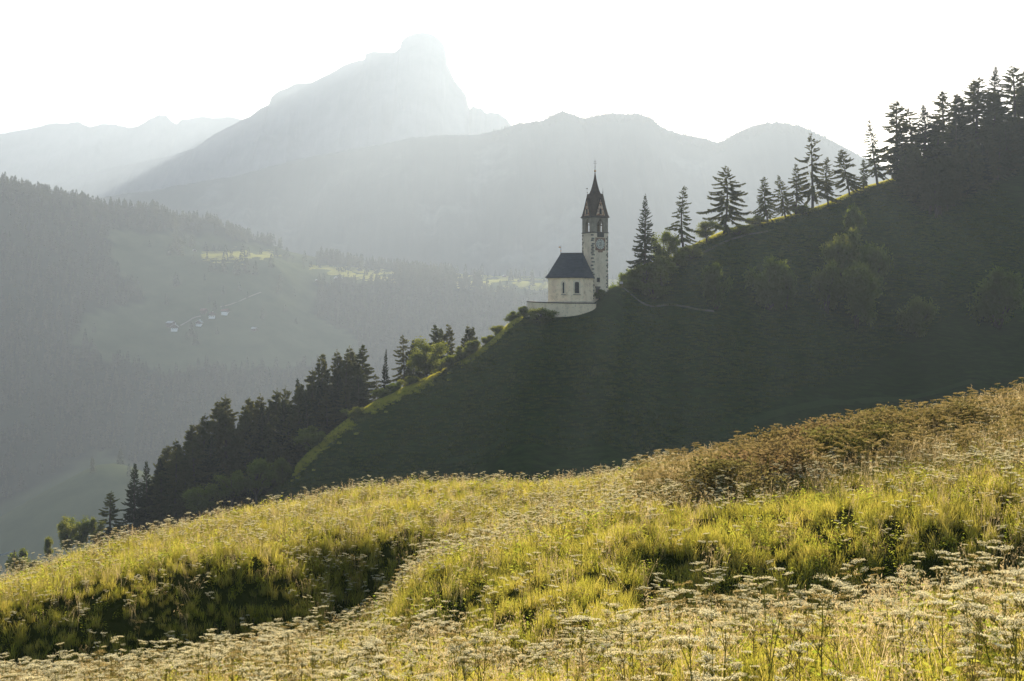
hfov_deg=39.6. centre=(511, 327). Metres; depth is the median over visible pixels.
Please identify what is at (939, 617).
cow parsley
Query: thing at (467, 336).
larch tree
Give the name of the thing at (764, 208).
larch tree
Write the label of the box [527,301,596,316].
retaining wall
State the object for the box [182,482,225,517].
broadleaf tree
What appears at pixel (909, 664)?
cow parsley
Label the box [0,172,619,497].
forest
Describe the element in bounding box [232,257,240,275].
spruce tree
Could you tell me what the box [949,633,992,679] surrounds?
cow parsley
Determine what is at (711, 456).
bramble
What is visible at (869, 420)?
bramble
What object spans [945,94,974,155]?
larch tree
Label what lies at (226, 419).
larch tree
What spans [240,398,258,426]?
larch tree
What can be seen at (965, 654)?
cow parsley
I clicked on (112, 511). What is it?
larch tree
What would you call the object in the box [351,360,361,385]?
larch tree
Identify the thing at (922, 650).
cow parsley
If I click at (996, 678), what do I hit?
cow parsley
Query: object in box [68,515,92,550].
broadleaf tree
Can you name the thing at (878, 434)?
bramble
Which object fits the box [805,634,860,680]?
cow parsley
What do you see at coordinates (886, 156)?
larch tree
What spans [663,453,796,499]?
bramble
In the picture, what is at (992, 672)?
cow parsley
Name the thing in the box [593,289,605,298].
bush
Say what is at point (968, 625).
cow parsley
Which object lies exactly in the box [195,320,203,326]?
farmhouse
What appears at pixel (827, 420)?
bramble
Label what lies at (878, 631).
cow parsley
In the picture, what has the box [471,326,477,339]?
larch tree
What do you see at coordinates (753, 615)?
cow parsley
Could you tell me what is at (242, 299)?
road
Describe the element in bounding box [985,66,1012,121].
spruce tree
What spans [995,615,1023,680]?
cow parsley
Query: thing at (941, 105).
larch tree
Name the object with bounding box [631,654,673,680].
cow parsley
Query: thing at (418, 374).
larch tree
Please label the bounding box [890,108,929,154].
larch tree
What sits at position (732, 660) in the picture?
cow parsley
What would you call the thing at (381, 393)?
bush
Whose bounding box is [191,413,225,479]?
larch tree
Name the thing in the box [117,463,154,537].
spruce tree
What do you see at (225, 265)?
spruce tree
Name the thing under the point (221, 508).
bush
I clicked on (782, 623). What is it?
cow parsley
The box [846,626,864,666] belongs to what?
cow parsley
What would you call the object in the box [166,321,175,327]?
barn
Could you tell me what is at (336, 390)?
spruce tree
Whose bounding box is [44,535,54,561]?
broadleaf tree
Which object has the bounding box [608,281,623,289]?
bush
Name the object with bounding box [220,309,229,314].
farmhouse
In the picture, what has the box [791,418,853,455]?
bramble
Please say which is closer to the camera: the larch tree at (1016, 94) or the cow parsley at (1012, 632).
the cow parsley at (1012, 632)
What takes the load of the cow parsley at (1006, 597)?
on the meadow
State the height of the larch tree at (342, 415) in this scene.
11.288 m
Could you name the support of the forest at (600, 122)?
on the mountain ridge
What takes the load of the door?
in the church
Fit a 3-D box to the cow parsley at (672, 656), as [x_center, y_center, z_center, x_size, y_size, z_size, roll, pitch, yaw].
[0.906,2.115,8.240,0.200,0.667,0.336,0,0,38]
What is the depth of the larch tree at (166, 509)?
294.33 m
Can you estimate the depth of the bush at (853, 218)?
383.97 m
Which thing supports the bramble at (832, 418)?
on the meadow
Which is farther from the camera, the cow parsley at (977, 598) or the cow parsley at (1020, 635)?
the cow parsley at (977, 598)
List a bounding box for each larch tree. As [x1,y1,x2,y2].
[87,491,129,547]
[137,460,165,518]
[138,445,172,514]
[140,470,172,534]
[150,447,197,535]
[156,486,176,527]
[165,450,192,521]
[166,439,182,486]
[168,465,198,523]
[172,443,212,520]
[182,425,202,480]
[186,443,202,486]
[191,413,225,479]
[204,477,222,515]
[206,401,227,455]
[210,396,247,496]
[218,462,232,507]
[219,423,242,506]
[226,405,259,505]
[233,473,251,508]
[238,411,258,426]
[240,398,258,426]
[245,421,277,496]
[252,393,269,434]
[262,439,283,493]
[264,388,281,434]
[267,402,300,468]
[277,388,292,414]
[287,384,314,422]
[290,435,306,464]
[297,408,319,456]
[304,368,318,408]
[311,354,335,415]
[313,392,337,435]
[328,349,349,392]
[330,387,354,427]
[338,352,355,393]
[344,346,357,384]
[344,367,373,416]
[351,344,377,403]
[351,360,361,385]
[371,373,381,400]
[389,334,414,386]
[402,338,425,379]
[423,324,444,377]
[438,328,448,368]
[444,324,456,355]
[461,326,474,347]
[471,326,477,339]
[664,185,698,246]
[696,166,755,238]
[750,177,778,222]
[771,175,799,217]
[785,163,809,213]
[788,133,840,207]
[815,157,841,204]
[830,150,868,194]
[858,160,869,188]
[859,120,890,184]
[868,98,922,178]
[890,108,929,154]
[918,116,953,167]
[921,88,967,156]
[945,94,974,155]
[956,77,1012,146]
[958,77,986,144]
[972,90,1013,147]
[995,65,1023,156]
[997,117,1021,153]
[1008,69,1023,123]
[1008,74,1023,126]
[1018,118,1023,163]
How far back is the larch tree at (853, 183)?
420.63 m
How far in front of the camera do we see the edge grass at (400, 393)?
307.98 m
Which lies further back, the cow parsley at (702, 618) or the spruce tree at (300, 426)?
the spruce tree at (300, 426)
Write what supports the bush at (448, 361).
on the hill
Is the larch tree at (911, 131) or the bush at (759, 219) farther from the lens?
the larch tree at (911, 131)
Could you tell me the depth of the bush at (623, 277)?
348.90 m
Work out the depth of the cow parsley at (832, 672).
6.86 m
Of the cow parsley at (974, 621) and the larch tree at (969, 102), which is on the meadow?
the cow parsley at (974, 621)
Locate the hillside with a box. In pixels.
[0,187,547,578]
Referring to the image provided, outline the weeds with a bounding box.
[619,377,1023,504]
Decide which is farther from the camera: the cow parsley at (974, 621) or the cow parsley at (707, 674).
the cow parsley at (974, 621)
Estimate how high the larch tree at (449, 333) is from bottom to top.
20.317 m
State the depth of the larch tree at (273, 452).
302.43 m
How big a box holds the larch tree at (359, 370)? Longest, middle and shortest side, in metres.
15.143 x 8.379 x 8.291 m
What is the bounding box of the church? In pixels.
[545,170,609,302]
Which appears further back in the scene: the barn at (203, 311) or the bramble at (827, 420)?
the barn at (203, 311)
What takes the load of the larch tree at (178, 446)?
on the hill
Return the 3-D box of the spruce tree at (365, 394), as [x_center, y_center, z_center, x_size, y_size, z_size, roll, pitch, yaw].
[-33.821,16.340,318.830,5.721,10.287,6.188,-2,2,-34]
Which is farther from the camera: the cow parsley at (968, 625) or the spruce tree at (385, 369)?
the spruce tree at (385, 369)
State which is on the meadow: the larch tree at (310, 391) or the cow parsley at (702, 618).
the cow parsley at (702, 618)
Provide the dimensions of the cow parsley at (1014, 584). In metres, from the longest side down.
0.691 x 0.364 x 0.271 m
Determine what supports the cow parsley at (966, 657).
on the meadow
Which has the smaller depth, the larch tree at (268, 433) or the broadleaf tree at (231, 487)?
the broadleaf tree at (231, 487)
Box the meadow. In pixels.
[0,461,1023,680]
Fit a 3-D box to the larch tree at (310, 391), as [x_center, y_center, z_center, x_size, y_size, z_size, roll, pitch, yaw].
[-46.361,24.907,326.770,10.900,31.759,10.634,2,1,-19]
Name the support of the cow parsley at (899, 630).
on the meadow
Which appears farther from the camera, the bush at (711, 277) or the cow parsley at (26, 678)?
the bush at (711, 277)
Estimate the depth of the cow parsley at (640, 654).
9.21 m
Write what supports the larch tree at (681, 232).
on the hill
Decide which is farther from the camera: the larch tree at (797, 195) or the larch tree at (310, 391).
the larch tree at (797, 195)
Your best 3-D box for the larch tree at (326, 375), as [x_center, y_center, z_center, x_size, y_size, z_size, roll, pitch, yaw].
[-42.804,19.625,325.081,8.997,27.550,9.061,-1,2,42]
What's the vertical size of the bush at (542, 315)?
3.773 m
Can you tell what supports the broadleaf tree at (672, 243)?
on the hill
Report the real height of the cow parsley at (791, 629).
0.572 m
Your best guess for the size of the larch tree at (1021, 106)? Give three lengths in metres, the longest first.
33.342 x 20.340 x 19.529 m
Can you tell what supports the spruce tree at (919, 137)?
on the hill
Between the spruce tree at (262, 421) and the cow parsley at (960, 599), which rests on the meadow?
the cow parsley at (960, 599)
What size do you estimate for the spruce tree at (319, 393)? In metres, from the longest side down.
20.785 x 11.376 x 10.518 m
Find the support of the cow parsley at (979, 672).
on the meadow
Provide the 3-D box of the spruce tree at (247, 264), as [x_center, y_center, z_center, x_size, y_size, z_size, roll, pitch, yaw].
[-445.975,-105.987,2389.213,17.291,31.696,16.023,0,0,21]
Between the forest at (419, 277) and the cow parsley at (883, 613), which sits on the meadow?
the cow parsley at (883, 613)
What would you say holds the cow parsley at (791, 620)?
on the meadow
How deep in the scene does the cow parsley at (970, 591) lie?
9.07 m
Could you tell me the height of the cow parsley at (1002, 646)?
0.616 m
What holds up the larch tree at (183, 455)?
on the hill
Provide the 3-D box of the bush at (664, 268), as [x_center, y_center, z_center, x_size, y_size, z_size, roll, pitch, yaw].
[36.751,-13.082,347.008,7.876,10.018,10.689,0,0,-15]
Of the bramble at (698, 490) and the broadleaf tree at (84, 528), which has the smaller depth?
the bramble at (698, 490)
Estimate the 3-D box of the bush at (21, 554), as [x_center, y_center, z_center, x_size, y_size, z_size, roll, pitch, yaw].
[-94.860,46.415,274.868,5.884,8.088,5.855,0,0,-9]
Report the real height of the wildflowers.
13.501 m
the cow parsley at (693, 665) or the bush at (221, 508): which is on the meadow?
the cow parsley at (693, 665)
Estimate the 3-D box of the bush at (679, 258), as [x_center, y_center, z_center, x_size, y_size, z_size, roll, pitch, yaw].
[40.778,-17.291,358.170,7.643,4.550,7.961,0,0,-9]
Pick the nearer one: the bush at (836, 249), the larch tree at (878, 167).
the bush at (836, 249)
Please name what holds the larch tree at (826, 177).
on the hill
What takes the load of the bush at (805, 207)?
on the hill
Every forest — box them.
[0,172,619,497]
[491,107,888,174]
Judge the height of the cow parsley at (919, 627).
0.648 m
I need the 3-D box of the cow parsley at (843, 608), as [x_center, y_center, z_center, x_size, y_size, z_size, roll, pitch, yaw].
[1.952,1.912,8.758,0.213,0.753,0.291,9,0,-8]
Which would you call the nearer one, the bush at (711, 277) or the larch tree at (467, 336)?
the bush at (711, 277)
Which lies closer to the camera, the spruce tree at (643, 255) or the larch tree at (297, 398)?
the larch tree at (297, 398)
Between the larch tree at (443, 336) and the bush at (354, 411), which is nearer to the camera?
the bush at (354, 411)
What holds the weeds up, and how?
on the meadow
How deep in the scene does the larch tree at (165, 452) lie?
302.81 m
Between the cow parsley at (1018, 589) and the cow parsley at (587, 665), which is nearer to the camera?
the cow parsley at (1018, 589)
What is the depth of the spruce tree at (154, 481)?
298.05 m
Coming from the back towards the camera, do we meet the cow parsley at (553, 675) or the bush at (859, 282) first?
the bush at (859, 282)
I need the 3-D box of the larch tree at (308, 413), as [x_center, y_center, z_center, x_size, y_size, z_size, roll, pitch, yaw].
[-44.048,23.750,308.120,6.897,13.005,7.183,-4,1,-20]
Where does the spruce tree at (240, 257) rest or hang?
on the hillside
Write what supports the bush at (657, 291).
on the hill
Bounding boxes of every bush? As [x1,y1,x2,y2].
[5,546,32,572]
[29,559,40,570]
[213,505,238,517]
[273,456,293,483]
[292,424,325,450]
[340,406,366,417]
[370,388,394,398]
[384,382,401,390]
[398,375,419,385]
[439,355,463,368]
[454,346,476,358]
[464,339,486,351]
[480,335,493,344]
[488,325,504,334]
[503,310,523,322]
[517,306,529,316]
[526,307,558,322]
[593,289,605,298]
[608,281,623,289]
[617,266,639,286]
[623,278,646,288]
[625,262,662,283]
[638,283,672,298]
[645,253,678,286]
[667,250,688,265]
[678,243,703,258]
[700,261,733,308]
[720,224,754,234]
[741,255,789,310]
[744,215,768,224]
[781,269,798,309]
[790,205,819,213]
[808,258,842,312]
[819,227,862,277]
[829,260,882,327]
[840,240,893,297]
[841,203,866,244]
[894,294,939,337]
[966,263,1023,328]
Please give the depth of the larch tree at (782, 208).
399.45 m
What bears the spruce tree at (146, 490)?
on the hill
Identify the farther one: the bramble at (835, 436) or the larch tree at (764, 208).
the larch tree at (764, 208)
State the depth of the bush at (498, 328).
323.38 m
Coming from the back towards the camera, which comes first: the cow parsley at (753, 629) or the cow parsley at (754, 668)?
the cow parsley at (753, 629)
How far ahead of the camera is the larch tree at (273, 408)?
317.33 m
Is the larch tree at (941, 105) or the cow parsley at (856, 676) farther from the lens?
the larch tree at (941, 105)
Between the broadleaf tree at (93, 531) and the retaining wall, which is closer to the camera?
the broadleaf tree at (93, 531)
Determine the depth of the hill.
319.52 m
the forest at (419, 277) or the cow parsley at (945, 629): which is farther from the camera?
the forest at (419, 277)
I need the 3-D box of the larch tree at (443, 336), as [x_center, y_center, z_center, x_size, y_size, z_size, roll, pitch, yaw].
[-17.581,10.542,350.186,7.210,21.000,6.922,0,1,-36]
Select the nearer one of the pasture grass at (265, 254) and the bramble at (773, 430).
the bramble at (773, 430)
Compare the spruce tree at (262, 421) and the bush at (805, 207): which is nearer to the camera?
the spruce tree at (262, 421)
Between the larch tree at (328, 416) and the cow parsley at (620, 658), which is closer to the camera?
the cow parsley at (620, 658)
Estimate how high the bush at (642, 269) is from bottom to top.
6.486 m
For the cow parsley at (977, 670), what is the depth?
6.74 m
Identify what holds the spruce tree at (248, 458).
on the hill
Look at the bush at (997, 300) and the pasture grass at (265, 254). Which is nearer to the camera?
the bush at (997, 300)
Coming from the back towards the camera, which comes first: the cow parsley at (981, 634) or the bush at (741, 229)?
the bush at (741, 229)
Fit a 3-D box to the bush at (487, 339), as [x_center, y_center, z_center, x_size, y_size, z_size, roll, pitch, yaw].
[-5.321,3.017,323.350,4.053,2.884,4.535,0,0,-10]
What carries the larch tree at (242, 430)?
on the hill
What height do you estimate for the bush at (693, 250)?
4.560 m
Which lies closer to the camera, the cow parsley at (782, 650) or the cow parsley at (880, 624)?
the cow parsley at (782, 650)
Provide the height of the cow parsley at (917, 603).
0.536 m
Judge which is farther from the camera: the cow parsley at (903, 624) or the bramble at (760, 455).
the bramble at (760, 455)
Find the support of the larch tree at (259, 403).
on the hill
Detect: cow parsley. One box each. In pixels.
[19,675,37,680]
[331,670,358,680]
[416,675,433,680]
[546,665,560,680]
[570,663,603,680]
[602,649,654,680]
[605,655,625,680]
[631,648,659,680]
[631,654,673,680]
[651,636,687,680]
[655,671,722,680]
[672,635,725,680]
[681,609,720,679]
[682,663,714,680]
[684,633,743,680]
[693,657,718,680]
[698,608,739,680]
[702,674,739,680]
[706,631,746,680]
[714,645,750,680]
[721,663,759,680]
[742,618,770,663]
[747,602,795,673]
[755,607,804,680]
[764,620,788,662]
[773,642,811,680]
[783,620,810,675]
[784,615,813,679]
[785,590,816,664]
[787,619,803,676]
[790,593,834,680]
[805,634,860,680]
[813,610,838,678]
[815,577,855,666]
[825,669,863,680]
[845,674,868,680]
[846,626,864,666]
[853,615,898,662]
[868,598,898,648]
[868,616,893,653]
[877,647,899,680]
[879,660,918,680]
[885,599,920,680]
[885,611,925,672]
[888,608,934,680]
[893,605,927,677]
[893,612,914,656]
[906,600,933,641]
[917,611,944,668]
[921,600,972,680]
[934,618,953,666]
[936,584,977,647]
[943,581,974,662]
[945,644,977,680]
[946,576,993,676]
[949,609,1003,676]
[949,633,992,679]
[953,664,988,680]
[954,600,975,642]
[954,612,975,639]
[955,608,998,649]
[956,592,1003,666]
[956,603,992,676]
[957,614,983,655]
[957,643,981,674]
[959,596,991,652]
[966,663,984,680]
[975,668,1018,680]
[979,661,1009,680]
[982,667,1005,679]
[983,611,1023,680]
[984,592,1023,654]
[987,598,1014,659]
[987,621,1023,679]
[988,630,1014,675]
[994,570,1021,624]
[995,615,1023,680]
[999,612,1023,663]
[1001,601,1020,656]
[1005,580,1023,678]
[1006,614,1023,662]
[1007,569,1023,581]
[1008,586,1023,630]
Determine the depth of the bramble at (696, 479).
28.56 m
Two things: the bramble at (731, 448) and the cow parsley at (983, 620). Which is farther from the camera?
the bramble at (731, 448)
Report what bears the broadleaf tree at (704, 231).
on the hill
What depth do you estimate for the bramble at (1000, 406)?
34.95 m
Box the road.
[221,292,260,306]
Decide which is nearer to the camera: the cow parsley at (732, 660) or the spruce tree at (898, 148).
the cow parsley at (732, 660)
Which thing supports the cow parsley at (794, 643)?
on the meadow
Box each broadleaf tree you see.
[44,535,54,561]
[56,516,77,558]
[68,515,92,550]
[89,516,106,549]
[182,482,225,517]
[212,470,249,506]
[244,457,276,505]
[405,335,449,376]
[650,230,681,259]
[694,220,725,241]
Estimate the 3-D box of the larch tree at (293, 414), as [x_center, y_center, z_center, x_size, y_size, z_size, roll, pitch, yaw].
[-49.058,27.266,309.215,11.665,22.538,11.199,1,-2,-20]
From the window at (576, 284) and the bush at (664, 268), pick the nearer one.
the window at (576, 284)
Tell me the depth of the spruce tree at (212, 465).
297.85 m
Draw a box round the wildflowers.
[0,391,1023,680]
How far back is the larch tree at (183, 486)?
293.55 m
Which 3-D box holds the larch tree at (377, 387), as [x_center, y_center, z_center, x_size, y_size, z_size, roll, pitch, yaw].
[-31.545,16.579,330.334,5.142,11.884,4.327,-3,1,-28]
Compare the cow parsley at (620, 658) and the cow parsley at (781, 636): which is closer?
the cow parsley at (620, 658)
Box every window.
[561,281,565,294]
[573,281,579,294]
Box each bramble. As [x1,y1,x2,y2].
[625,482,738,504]
[644,484,731,516]
[655,469,768,494]
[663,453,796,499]
[674,452,758,475]
[681,452,763,486]
[704,442,857,489]
[723,441,759,460]
[728,437,818,461]
[732,426,801,446]
[756,432,859,476]
[762,420,822,440]
[786,423,895,468]
[787,415,849,433]
[790,417,861,440]
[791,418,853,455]
[803,415,925,456]
[833,410,939,447]
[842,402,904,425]
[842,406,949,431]
[842,420,956,458]
[865,405,975,442]
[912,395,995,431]
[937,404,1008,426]
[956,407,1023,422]
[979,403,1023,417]
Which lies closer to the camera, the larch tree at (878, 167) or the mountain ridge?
the larch tree at (878, 167)
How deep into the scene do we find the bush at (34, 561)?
274.65 m
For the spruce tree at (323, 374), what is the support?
on the hill
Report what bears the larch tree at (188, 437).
on the hill
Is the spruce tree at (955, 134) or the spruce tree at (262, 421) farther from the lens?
the spruce tree at (955, 134)
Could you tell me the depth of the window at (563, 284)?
326.61 m
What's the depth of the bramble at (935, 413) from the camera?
32.71 m
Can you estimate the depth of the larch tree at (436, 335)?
342.94 m
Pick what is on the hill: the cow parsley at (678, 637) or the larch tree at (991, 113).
the larch tree at (991, 113)
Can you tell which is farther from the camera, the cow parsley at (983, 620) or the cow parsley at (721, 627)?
the cow parsley at (721, 627)
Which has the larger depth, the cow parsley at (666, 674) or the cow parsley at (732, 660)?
the cow parsley at (732, 660)
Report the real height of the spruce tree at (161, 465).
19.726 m
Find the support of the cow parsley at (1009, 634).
on the meadow
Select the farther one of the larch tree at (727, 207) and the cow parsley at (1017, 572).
the larch tree at (727, 207)
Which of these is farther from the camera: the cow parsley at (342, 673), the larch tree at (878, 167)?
the larch tree at (878, 167)
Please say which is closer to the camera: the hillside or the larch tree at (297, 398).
the larch tree at (297, 398)
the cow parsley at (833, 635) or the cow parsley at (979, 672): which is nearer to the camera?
the cow parsley at (979, 672)
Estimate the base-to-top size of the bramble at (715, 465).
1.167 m
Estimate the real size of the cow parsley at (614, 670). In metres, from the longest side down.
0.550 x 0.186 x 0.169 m
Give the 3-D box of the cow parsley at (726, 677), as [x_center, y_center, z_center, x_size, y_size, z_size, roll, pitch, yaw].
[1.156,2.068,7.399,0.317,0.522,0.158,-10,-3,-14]
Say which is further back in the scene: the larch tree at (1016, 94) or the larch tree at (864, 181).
the larch tree at (1016, 94)
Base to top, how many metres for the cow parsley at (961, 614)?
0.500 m
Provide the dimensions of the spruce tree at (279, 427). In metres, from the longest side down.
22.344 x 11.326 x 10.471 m
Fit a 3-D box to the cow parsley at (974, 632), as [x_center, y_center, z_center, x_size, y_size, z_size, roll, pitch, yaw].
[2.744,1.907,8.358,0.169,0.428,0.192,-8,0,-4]
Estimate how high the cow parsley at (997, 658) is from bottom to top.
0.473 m
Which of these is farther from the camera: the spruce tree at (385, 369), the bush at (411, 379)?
the spruce tree at (385, 369)
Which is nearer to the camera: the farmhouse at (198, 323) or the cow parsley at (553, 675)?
the cow parsley at (553, 675)
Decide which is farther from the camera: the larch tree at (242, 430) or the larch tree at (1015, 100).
the larch tree at (1015, 100)
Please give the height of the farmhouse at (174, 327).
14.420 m
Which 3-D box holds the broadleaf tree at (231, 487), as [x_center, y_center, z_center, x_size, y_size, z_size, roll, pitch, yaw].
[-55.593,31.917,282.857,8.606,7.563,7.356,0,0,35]
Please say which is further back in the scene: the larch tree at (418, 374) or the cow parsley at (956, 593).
the larch tree at (418, 374)
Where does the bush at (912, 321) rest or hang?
on the hill
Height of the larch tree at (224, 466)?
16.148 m
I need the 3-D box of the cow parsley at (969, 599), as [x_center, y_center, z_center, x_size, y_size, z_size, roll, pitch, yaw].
[2.643,1.796,7.995,0.237,0.602,0.270,9,-6,-40]
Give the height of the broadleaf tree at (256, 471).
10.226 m
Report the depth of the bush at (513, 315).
322.93 m
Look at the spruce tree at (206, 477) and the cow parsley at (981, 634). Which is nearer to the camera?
the cow parsley at (981, 634)
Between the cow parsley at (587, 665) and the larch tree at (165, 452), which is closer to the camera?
the cow parsley at (587, 665)
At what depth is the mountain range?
7509.72 m
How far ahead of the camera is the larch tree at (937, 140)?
435.95 m
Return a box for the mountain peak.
[48,33,511,198]
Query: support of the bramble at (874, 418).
on the meadow
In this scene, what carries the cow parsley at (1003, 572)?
on the meadow
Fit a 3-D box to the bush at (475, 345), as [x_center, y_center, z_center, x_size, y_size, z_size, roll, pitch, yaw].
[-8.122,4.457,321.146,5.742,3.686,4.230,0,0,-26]
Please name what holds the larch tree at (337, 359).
on the hill
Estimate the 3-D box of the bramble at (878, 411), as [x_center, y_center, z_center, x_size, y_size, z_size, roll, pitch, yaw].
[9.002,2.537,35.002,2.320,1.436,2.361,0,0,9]
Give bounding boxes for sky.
[0,0,1023,166]
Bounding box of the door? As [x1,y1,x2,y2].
[595,286,599,298]
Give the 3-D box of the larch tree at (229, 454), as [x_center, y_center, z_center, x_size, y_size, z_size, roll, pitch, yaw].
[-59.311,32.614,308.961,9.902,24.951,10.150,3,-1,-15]
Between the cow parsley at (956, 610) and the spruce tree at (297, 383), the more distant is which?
the spruce tree at (297, 383)
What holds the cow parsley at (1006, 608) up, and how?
on the meadow
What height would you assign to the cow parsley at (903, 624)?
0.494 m
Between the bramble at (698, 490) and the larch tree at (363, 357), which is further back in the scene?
the larch tree at (363, 357)
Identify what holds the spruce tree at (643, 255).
on the hill
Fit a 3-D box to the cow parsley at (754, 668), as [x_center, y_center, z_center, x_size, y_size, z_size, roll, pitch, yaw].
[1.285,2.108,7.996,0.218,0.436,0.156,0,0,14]
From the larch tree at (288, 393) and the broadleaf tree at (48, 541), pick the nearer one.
the broadleaf tree at (48, 541)
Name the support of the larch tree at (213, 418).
on the hill
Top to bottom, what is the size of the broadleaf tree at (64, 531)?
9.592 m
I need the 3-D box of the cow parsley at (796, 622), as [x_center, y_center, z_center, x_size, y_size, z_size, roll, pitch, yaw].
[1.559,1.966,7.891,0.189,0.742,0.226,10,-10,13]
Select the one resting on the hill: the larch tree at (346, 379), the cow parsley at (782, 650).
the larch tree at (346, 379)
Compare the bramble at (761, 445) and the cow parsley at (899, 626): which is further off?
the bramble at (761, 445)
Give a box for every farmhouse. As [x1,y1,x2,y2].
[170,323,178,331]
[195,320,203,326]
[209,311,214,318]
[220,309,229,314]
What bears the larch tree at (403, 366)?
on the hill
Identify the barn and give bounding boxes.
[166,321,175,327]
[199,308,207,314]
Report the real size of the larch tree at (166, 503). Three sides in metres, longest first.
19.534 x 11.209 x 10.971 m
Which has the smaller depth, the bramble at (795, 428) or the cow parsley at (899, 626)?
the cow parsley at (899, 626)
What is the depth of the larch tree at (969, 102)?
459.38 m
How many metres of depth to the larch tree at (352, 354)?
333.58 m
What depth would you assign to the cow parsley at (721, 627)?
8.23 m
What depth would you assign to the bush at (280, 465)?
290.37 m
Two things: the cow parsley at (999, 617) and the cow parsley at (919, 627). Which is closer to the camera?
the cow parsley at (919, 627)
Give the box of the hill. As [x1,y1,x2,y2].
[253,166,1023,508]
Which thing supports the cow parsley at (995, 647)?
on the meadow
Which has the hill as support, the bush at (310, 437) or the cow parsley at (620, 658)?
the bush at (310, 437)
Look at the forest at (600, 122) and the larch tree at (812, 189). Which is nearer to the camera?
the larch tree at (812, 189)
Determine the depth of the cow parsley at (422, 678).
9.26 m
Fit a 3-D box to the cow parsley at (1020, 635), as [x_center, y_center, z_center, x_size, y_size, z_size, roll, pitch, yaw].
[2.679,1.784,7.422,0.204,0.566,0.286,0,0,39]
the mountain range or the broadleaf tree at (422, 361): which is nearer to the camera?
the broadleaf tree at (422, 361)
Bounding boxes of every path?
[609,286,713,311]
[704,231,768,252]
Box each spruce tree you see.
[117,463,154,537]
[126,461,154,537]
[138,458,171,535]
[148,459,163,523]
[193,459,223,520]
[195,436,236,515]
[220,256,227,272]
[226,425,260,504]
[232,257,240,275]
[239,244,244,260]
[243,255,250,273]
[253,406,269,482]
[268,254,274,267]
[269,399,301,480]
[289,393,316,463]
[292,379,299,412]
[311,381,325,426]
[320,357,331,395]
[320,374,345,433]
[346,375,367,409]
[355,378,369,405]
[379,350,389,388]
[625,193,667,278]
[888,128,907,174]
[904,104,946,167]
[938,110,969,163]
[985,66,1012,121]
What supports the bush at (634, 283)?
on the hill
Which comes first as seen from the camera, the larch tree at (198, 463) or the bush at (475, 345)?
the larch tree at (198, 463)
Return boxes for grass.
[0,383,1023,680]
[201,248,618,290]
[290,178,895,481]
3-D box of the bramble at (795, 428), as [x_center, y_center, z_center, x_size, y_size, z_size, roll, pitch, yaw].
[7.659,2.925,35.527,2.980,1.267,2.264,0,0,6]
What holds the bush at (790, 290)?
on the hill
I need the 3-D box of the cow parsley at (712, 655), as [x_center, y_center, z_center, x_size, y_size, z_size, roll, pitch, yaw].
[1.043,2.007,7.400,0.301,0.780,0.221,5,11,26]
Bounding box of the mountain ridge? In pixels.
[77,111,890,279]
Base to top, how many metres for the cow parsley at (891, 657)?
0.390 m
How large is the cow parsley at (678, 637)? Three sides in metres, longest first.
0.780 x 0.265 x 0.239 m
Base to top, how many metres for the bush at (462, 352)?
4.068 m
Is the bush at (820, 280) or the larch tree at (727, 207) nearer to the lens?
the bush at (820, 280)
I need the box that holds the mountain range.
[0,115,241,185]
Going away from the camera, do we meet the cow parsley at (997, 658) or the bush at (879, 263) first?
the cow parsley at (997, 658)
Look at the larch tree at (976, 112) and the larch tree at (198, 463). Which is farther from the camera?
the larch tree at (976, 112)
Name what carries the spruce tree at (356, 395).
on the hill
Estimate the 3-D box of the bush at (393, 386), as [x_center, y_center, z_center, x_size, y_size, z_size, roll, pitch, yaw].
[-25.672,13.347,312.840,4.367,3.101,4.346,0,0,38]
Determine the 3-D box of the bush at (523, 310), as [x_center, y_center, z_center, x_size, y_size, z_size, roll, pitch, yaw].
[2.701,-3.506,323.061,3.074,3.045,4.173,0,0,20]
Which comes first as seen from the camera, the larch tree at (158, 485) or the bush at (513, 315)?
the larch tree at (158, 485)

